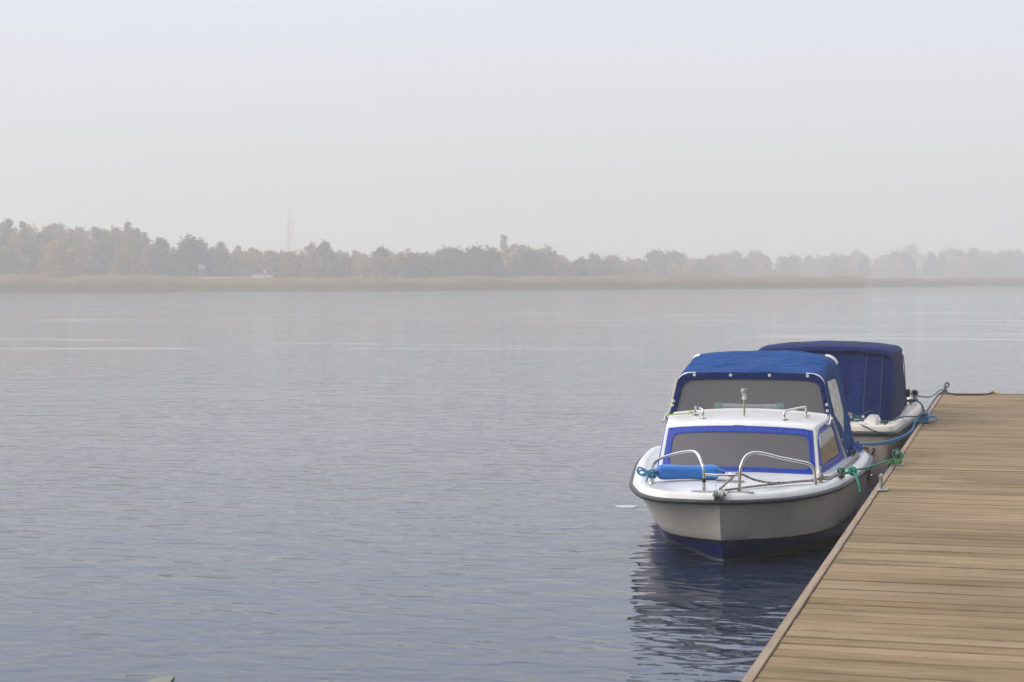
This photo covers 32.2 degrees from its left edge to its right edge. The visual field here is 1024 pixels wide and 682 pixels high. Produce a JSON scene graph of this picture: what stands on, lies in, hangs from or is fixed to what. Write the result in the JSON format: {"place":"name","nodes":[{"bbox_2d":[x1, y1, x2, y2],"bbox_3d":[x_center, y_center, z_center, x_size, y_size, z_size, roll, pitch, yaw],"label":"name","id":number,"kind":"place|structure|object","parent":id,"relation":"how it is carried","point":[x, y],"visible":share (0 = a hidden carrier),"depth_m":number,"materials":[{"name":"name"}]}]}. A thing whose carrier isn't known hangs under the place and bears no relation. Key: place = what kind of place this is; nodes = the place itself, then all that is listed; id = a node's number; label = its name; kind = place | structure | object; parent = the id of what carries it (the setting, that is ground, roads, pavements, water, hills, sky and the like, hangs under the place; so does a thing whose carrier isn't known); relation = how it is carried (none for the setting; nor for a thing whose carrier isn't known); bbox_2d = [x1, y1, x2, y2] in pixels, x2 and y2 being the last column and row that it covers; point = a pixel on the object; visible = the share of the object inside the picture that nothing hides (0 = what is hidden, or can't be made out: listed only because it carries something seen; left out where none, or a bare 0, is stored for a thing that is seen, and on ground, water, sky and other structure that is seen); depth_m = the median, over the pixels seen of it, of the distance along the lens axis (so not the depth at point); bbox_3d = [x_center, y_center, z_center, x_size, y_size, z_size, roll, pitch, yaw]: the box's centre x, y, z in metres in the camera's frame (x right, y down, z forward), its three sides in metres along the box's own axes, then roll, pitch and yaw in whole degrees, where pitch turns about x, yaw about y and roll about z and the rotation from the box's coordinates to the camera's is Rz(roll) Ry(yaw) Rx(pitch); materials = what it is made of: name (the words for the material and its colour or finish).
{"place":"outdoors","nodes":[
{"label":"outdoors","id":0,"kind":"place"},
{"bbox_2d":[0,286,1023,681],"bbox_3d":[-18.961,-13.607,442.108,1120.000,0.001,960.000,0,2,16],"label":"water","id":1,"kind":"structure","parent":0,"point":[314,486],"depth_m":18.57,"materials":[{"name":"blue liquid"}]},
{"bbox_2d":[144,675,174,681],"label":"floating board","id":2,"kind":"object","parent":1,"relation":"on","point":[170,678],"visible":1,"depth_m":9.17,"materials":[{"name":"beige wood"}]},
{"bbox_2d":[615,505,636,507],"bbox_3d":[1.033,1.507,16.131,0.202,0.013,0.194,0,2,16],"label":"foam patch","id":3,"kind":"object","parent":1,"relation":"on","point":[626,506],"visible":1,"depth_m":16.11,"materials":[{"name":"white"}]},
{"bbox_2d":[629,350,873,560],"bbox_3d":[1.874,0.930,14.410,2.034,1.585,3.621,0,2,13],"label":"cabin boat","id":4,"kind":"object","parent":1,"relation":"on","point":[806,434],"visible":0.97,"depth_m":14.09,"materials":[{"name":"white plastic"}]},
{"bbox_2d":[637,466,657,481],"bbox_3d":[1.029,1.007,13.441,0.174,0.110,0.095,0,2,6],"label":"fender rope","id":5,"kind":"object","parent":4,"relation":"on","point":[649,473],"visible":1,"depth_m":13.43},
{"bbox_2d":[666,411,693,418],"bbox_3d":[1.372,0.626,14.873,0.130,0.093,0.395,-2,2,-35],"label":"cable","id":6,"kind":"object","parent":4,"relation":"attached to","point":[689,412],"visible":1,"depth_m":14.77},
{"bbox_2d":[654,464,724,479],"bbox_3d":[1.337,0.997,13.486,0.569,0.121,0.118,0,2,0],"label":"fender","id":7,"kind":"object","parent":4,"relation":"on","point":[667,472],"visible":0.92,"depth_m":13.44,"materials":[{"name":"blue plastic"}]},
{"bbox_2d":[715,402,784,409],"bbox_3d":[2.025,0.564,15.117,0.590,0.077,0.078,0,2,13],"label":"plastic tube","id":8,"kind":"object","parent":4,"relation":"on","point":[719,405],"visible":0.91,"depth_m":15.09,"materials":[{"name":"grey plastic"}]},
{"bbox_2d":[719,451,857,490],"bbox_3d":[2.430,0.969,14.014,0.436,0.141,3.207,1,2,28],"label":"deck rope","id":9,"kind":"object","parent":4,"relation":"on","point":[769,482],"visible":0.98,"depth_m":13.13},
{"bbox_2d":[759,340,922,485],"bbox_3d":[3.713,0.790,20.294,1.899,1.613,5.268,0,2,16],"label":"canopy boat","id":10,"kind":"object","parent":1,"relation":"on","point":[872,374],"visible":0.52,"depth_m":18.79,"materials":[{"name":"blue fabric"}]},
{"bbox_2d":[849,411,892,434],"bbox_3d":[3.420,0.826,18.049,0.708,0.186,0.810,0,2,-3],"label":"coiled rope","id":11,"kind":"object","parent":10,"relation":"on","point":[858,417],"visible":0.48,"depth_m":18.09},
{"bbox_2d":[907,399,923,409],"bbox_3d":[4.695,0.832,20.710,0.175,0.303,0.490,0,2,-1],"label":"fender line","id":12,"kind":"object","parent":10,"relation":"attached to","point":[916,400],"visible":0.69,"depth_m":20.72,"materials":[{"name":"fabric"}]},
{"bbox_2d":[741,393,1023,681],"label":"pontoon","id":13,"kind":"object","parent":1,"relation":"on","point":[918,576],"visible":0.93,"depth_m":9.46,"materials":[{"name":"weathered wood planks"}]},
{"bbox_2d":[876,474,887,490],"bbox_3d":[2.758,1.050,13.217,0.077,0.116,0.170,0,2,16],"label":"mooring post","id":14,"kind":"object","parent":13,"relation":"on","point":[880,487],"visible":1,"depth_m":13.21,"materials":[{"name":"metal"}]},
{"bbox_2d":[893,451,903,465],"bbox_3d":[3.262,0.986,14.975,0.077,0.116,0.170,0,2,16],"label":"mooring post","id":15,"kind":"object","parent":13,"relation":"on","point":[896,452],"visible":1,"depth_m":14.93,"materials":[{"name":"metal"}]},
{"bbox_2d":[837,449,903,491],"bbox_3d":[3.010,1.019,14.594,0.231,0.195,2.272,1,2,24],"label":"mooring rope","id":16,"kind":"object","parent":15,"relation":"attached to","point":[852,471],"visible":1,"depth_m":13.76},
{"bbox_2d":[887,458,901,464],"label":"knotted rope","id":17,"kind":"object","parent":15,"relation":"attached to","point":[895,461],"visible":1,"depth_m":14.93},
{"bbox_2d":[926,390,993,410],"bbox_3d":[5.390,0.771,22.465,0.636,0.087,4.039,1,2,27],"label":"deck rope","id":18,"kind":"object","parent":13,"relation":"on","point":[958,395],"visible":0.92,"depth_m":23.63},
{"bbox_2d":[0,0,1023,268],"label":"sky","id":19,"kind":"structure","parent":0,"point":[697,129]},
{"bbox_2d":[814,275,1023,286],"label":"bank","id":20,"kind":"structure","parent":0,"point":[947,276],"depth_m":574.18,"materials":[{"name":"soil"}]},
{"bbox_2d":[0,249,22,274],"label":"broadleaf tree","id":21,"kind":"object","parent":20,"relation":"on","point":[10,264],"visible":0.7,"depth_m":303.78,"materials":[{"name":"grey plant"}]},
{"bbox_2d":[0,218,25,272],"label":"birch tree","id":22,"kind":"object","parent":20,"relation":"on","point":[9,225],"visible":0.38,"depth_m":317.05,"materials":[{"name":"grey plant"}]},
{"bbox_2d":[18,221,35,273],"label":"birch tree","id":23,"kind":"object","parent":20,"relation":"on","point":[26,236],"visible":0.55,"depth_m":321.14,"materials":[{"name":"grey plant"}]},
{"bbox_2d":[35,223,57,266],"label":"birch tree","id":24,"kind":"object","parent":20,"relation":"on","point":[50,228],"visible":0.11,"depth_m":329.09,"materials":[{"name":"grey plant"}]},
{"bbox_2d":[34,231,81,277],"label":"broadleaf tree","id":25,"kind":"object","parent":20,"relation":"on","point":[59,252],"visible":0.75,"depth_m":298.28,"materials":[{"name":"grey plant"}]},
{"bbox_2d":[66,226,85,271],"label":"birch tree","id":26,"kind":"object","parent":20,"relation":"on","point":[81,229],"visible":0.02,"depth_m":329.91,"materials":[{"name":"grey plant"}]},
{"bbox_2d":[87,227,108,265],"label":"birch tree","id":27,"kind":"object","parent":20,"relation":"on","point":[98,242],"visible":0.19,"depth_m":328.65,"materials":[{"name":"grey plant"}]},
{"bbox_2d":[105,227,122,275],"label":"birch tree","id":28,"kind":"object","parent":20,"relation":"on","point":[113,238],"visible":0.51,"depth_m":323.90,"materials":[{"name":"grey plant"}]},
{"bbox_2d":[107,246,136,275],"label":"birch tree","id":29,"kind":"object","parent":20,"relation":"on","point":[123,262],"visible":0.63,"depth_m":304.98,"materials":[{"name":"grey plant"}]},
{"bbox_2d":[115,219,140,275],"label":"birch tree","id":30,"kind":"object","parent":20,"relation":"on","point":[128,239],"visible":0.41,"depth_m":321.18,"materials":[{"name":"orange plant"}]},
{"bbox_2d":[135,231,152,276],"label":"birch tree","id":31,"kind":"object","parent":20,"relation":"on","point":[143,259],"visible":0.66,"depth_m":321.15,"materials":[{"name":"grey plant"}]},
{"bbox_2d":[144,237,174,275],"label":"broadleaf tree","id":32,"kind":"object","parent":20,"relation":"on","point":[160,265],"visible":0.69,"depth_m":316.88,"materials":[{"name":"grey plant"}]},
{"bbox_2d":[164,233,217,277],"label":"broadleaf tree","id":33,"kind":"object","parent":20,"relation":"on","point":[190,250],"visible":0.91,"depth_m":316.33,"materials":[{"name":"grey plant"}]},
{"bbox_2d":[217,241,227,252],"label":"birch tree","id":34,"kind":"object","parent":20,"relation":"on","point":[221,243],"visible":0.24,"depth_m":344.31,"materials":[{"name":"orange plant"}]},
{"bbox_2d":[233,245,243,256],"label":"birch tree","id":35,"kind":"object","parent":20,"relation":"on","point":[239,252],"visible":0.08,"depth_m":344.47,"materials":[{"name":"plant"}]},
{"bbox_2d":[243,247,262,275],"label":"birch tree","id":36,"kind":"object","parent":20,"relation":"on","point":[251,250],"visible":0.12,"depth_m":339.43,"materials":[{"name":"orange plant"}]},
{"bbox_2d":[251,274,272,278],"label":"shed","id":37,"kind":"structure","parent":20,"relation":"on","point":[262,275],"depth_m":311.78,"materials":[{"name":"white paint"}]},
{"bbox_2d":[260,250,281,272],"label":"broadleaf tree","id":38,"kind":"object","parent":20,"relation":"on","point":[269,253],"visible":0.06,"depth_m":344.37,"materials":[{"name":"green plant"}]},
{"bbox_2d":[288,221,288,250],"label":"radio mast","id":39,"kind":"object","parent":20,"relation":"on","point":[288,235],"visible":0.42,"depth_m":565.01,"materials":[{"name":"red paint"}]},
{"bbox_2d":[275,250,304,277],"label":"broadleaf tree","id":40,"kind":"object","parent":20,"relation":"on","point":[290,264],"visible":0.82,"depth_m":323.54,"materials":[{"name":"grey plant"}]},
{"bbox_2d":[302,241,324,277],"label":"birch tree","id":41,"kind":"object","parent":20,"relation":"on","point":[312,262],"visible":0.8,"depth_m":334.22,"materials":[{"name":"plant"}]},
{"bbox_2d":[316,239,334,267],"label":"broadleaf tree","id":42,"kind":"object","parent":20,"relation":"on","point":[323,250],"visible":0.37,"depth_m":338.90,"materials":[{"name":"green plant"}]},
{"bbox_2d":[325,253,354,277],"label":"broadleaf tree","id":43,"kind":"object","parent":20,"relation":"on","point":[340,263],"visible":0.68,"depth_m":328.79,"materials":[{"name":"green plant"}]},
{"bbox_2d":[370,245,393,270],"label":"broadleaf tree","id":44,"kind":"object","parent":20,"relation":"on","point":[381,251],"visible":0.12,"depth_m":334.21,"materials":[{"name":"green plant"}]},
{"bbox_2d":[420,254,434,275],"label":"broadleaf tree","id":45,"kind":"object","parent":20,"relation":"on","point":[426,259],"visible":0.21,"depth_m":334.00,"materials":[{"name":"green plant"}]},
{"bbox_2d":[428,244,477,277],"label":"broadleaf tree","id":46,"kind":"object","parent":20,"relation":"on","point":[450,257],"visible":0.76,"depth_m":333.50,"materials":[{"name":"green plant"}]},
{"bbox_2d":[459,243,494,276],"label":"broadleaf tree","id":47,"kind":"object","parent":20,"relation":"on","point":[474,256],"visible":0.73,"depth_m":333.39,"materials":[{"name":"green plant"}]},
{"bbox_2d":[500,234,507,249],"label":"birch tree","id":48,"kind":"object","parent":20,"relation":"on","point":[503,244],"visible":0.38,"depth_m":419.15,"materials":[{"name":"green plant"}]},
{"bbox_2d":[0,221,1023,278],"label":"misty wood","id":49,"kind":"object","parent":20,"relation":"on","point":[527,262],"visible":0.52,"depth_m":354.85,"materials":[{"name":"grey plant"}]},
{"bbox_2d":[0,274,1023,292],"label":"reed bed","id":50,"kind":"object","parent":20,"relation":"on","point":[83,283],"visible":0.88,"depth_m":297.14,"materials":[{"name":"plant"}]},
{"bbox_2d":[508,246,525,275],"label":"broadleaf tree","id":51,"kind":"object","parent":20,"relation":"on","point":[522,249],"visible":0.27,"depth_m":344.07,"materials":[{"name":"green plant"}]},
{"bbox_2d":[511,243,527,248],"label":"birch tree","id":52,"kind":"object","parent":20,"relation":"on","point":[518,246],"visible":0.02,"depth_m":399.33,"materials":[{"name":"orange plant"}]},
{"bbox_2d":[533,246,551,264],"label":"broadleaf tree","id":53,"kind":"object","parent":20,"relation":"on","point":[545,258],"visible":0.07,"depth_m":348.69,"materials":[{"name":"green plant"}]},
{"bbox_2d":[539,244,553,253],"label":"birch tree","id":54,"kind":"object","parent":20,"relation":"on","point":[547,249],"visible":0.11,"depth_m":399.38,"materials":[{"name":"orange plant"}]},
{"bbox_2d":[588,252,605,270],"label":"birch tree","id":55,"kind":"object","parent":20,"relation":"on","point":[594,257],"visible":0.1,"depth_m":389.79,"materials":[{"name":"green plant"}]},
{"bbox_2d":[601,253,627,276],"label":"broadleaf tree","id":56,"kind":"object","parent":20,"relation":"on","point":[617,265],"visible":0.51,"depth_m":393.69,"materials":[{"name":"grey plant"}]},
{"bbox_2d":[629,258,653,276],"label":"broadleaf tree","id":57,"kind":"object","parent":20,"relation":"on","point":[647,267],"visible":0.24,"depth_m":418.47,"materials":[{"name":"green plant"}]},
{"bbox_2d":[643,248,671,276],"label":"broadleaf tree","id":58,"kind":"object","parent":20,"relation":"on","point":[659,260],"visible":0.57,"depth_m":431.31,"materials":[{"name":"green plant"}]},
{"bbox_2d":[666,250,694,273],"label":"broadleaf tree","id":59,"kind":"object","parent":20,"relation":"on","point":[676,257],"visible":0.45,"depth_m":445.08,"materials":[{"name":"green plant"}]},
{"bbox_2d":[728,250,743,259],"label":"broadleaf tree","id":60,"kind":"object","parent":20,"relation":"on","point":[734,252],"visible":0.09,"depth_m":547.06,"materials":[{"name":"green plant"}]},
{"bbox_2d":[747,248,763,257],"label":"broadleaf tree","id":61,"kind":"object","parent":20,"relation":"on","point":[750,253],"visible":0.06,"depth_m":559.92,"materials":[{"name":"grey plant"}]},
{"bbox_2d":[828,252,839,264],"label":"birch tree","id":62,"kind":"object","parent":20,"relation":"on","point":[832,256],"visible":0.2,"depth_m":615.11,"materials":[{"name":"orange plant"}]},
{"bbox_2d":[852,249,866,261],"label":"broadleaf tree","id":63,"kind":"object","parent":20,"relation":"on","point":[857,254],"visible":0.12,"depth_m":627.90,"materials":[{"name":"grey plant"}]},
{"bbox_2d":[885,244,922,275],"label":"broadleaf tree","id":64,"kind":"object","parent":20,"relation":"on","point":[900,255],"visible":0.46,"depth_m":594.33,"materials":[{"name":"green plant"}]},
{"bbox_2d":[901,244,923,274],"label":"broadleaf tree","id":65,"kind":"object","parent":20,"relation":"on","point":[910,248],"visible":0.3,"depth_m":694.78,"materials":[{"name":"grey plant"}]},
{"bbox_2d":[945,247,956,258],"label":"broadleaf tree","id":66,"kind":"object","parent":20,"relation":"on","point":[952,250],"visible":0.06,"depth_m":694.80,"materials":[{"name":"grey plant"}]},
{"bbox_2d":[963,248,984,275],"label":"broadleaf tree","id":67,"kind":"object","parent":20,"relation":"on","point":[973,254],"visible":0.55,"depth_m":607.56,"materials":[{"name":"grey plant"}]},
{"bbox_2d":[991,247,1023,275],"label":"broadleaf tree","id":68,"kind":"object","parent":20,"relation":"on","point":[1007,255],"visible":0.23,"depth_m":607.48,"materials":[{"name":"grey plant"}]},
{"bbox_3d":[4.492,0.830,19.249,0.077,0.116,0.170,0,2,16],"label":"mooring post","id":69,"kind":"object","parent":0,"visible":0},
{"bbox_2d":[860,416,936,445],"bbox_3d":[3.713,0.961,17.547,0.217,0.250,3.790,1,2,25],"label":"mooring rope","id":70,"kind":"object","parent":69,"relation":"attached to","point":[924,419],"visible":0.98,"depth_m":17.90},
{"bbox_2d":[880,412,927,423],"bbox_3d":[4.120,0.805,18.565,0.082,0.075,1.657,1,2,28],"label":"mooring rope","id":71,"kind":"object","parent":69,"relation":"attached to","point":[883,421],"visible":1,"depth_m":18.38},
{"bbox_3d":[5.879,0.654,24.070,0.077,0.116,0.170,0,2,16],"label":"mooring post","id":72,"kind":"object","parent":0,"visible":0},
{"bbox_2d":[910,382,949,397],"bbox_3d":[5.324,0.662,22.837,0.143,0.159,2.776,1,2,24],"label":"mooring rope","id":73,"kind":"object","parent":72,"relation":"attached to","point":[945,383],"visible":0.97,"depth_m":24.01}
]}

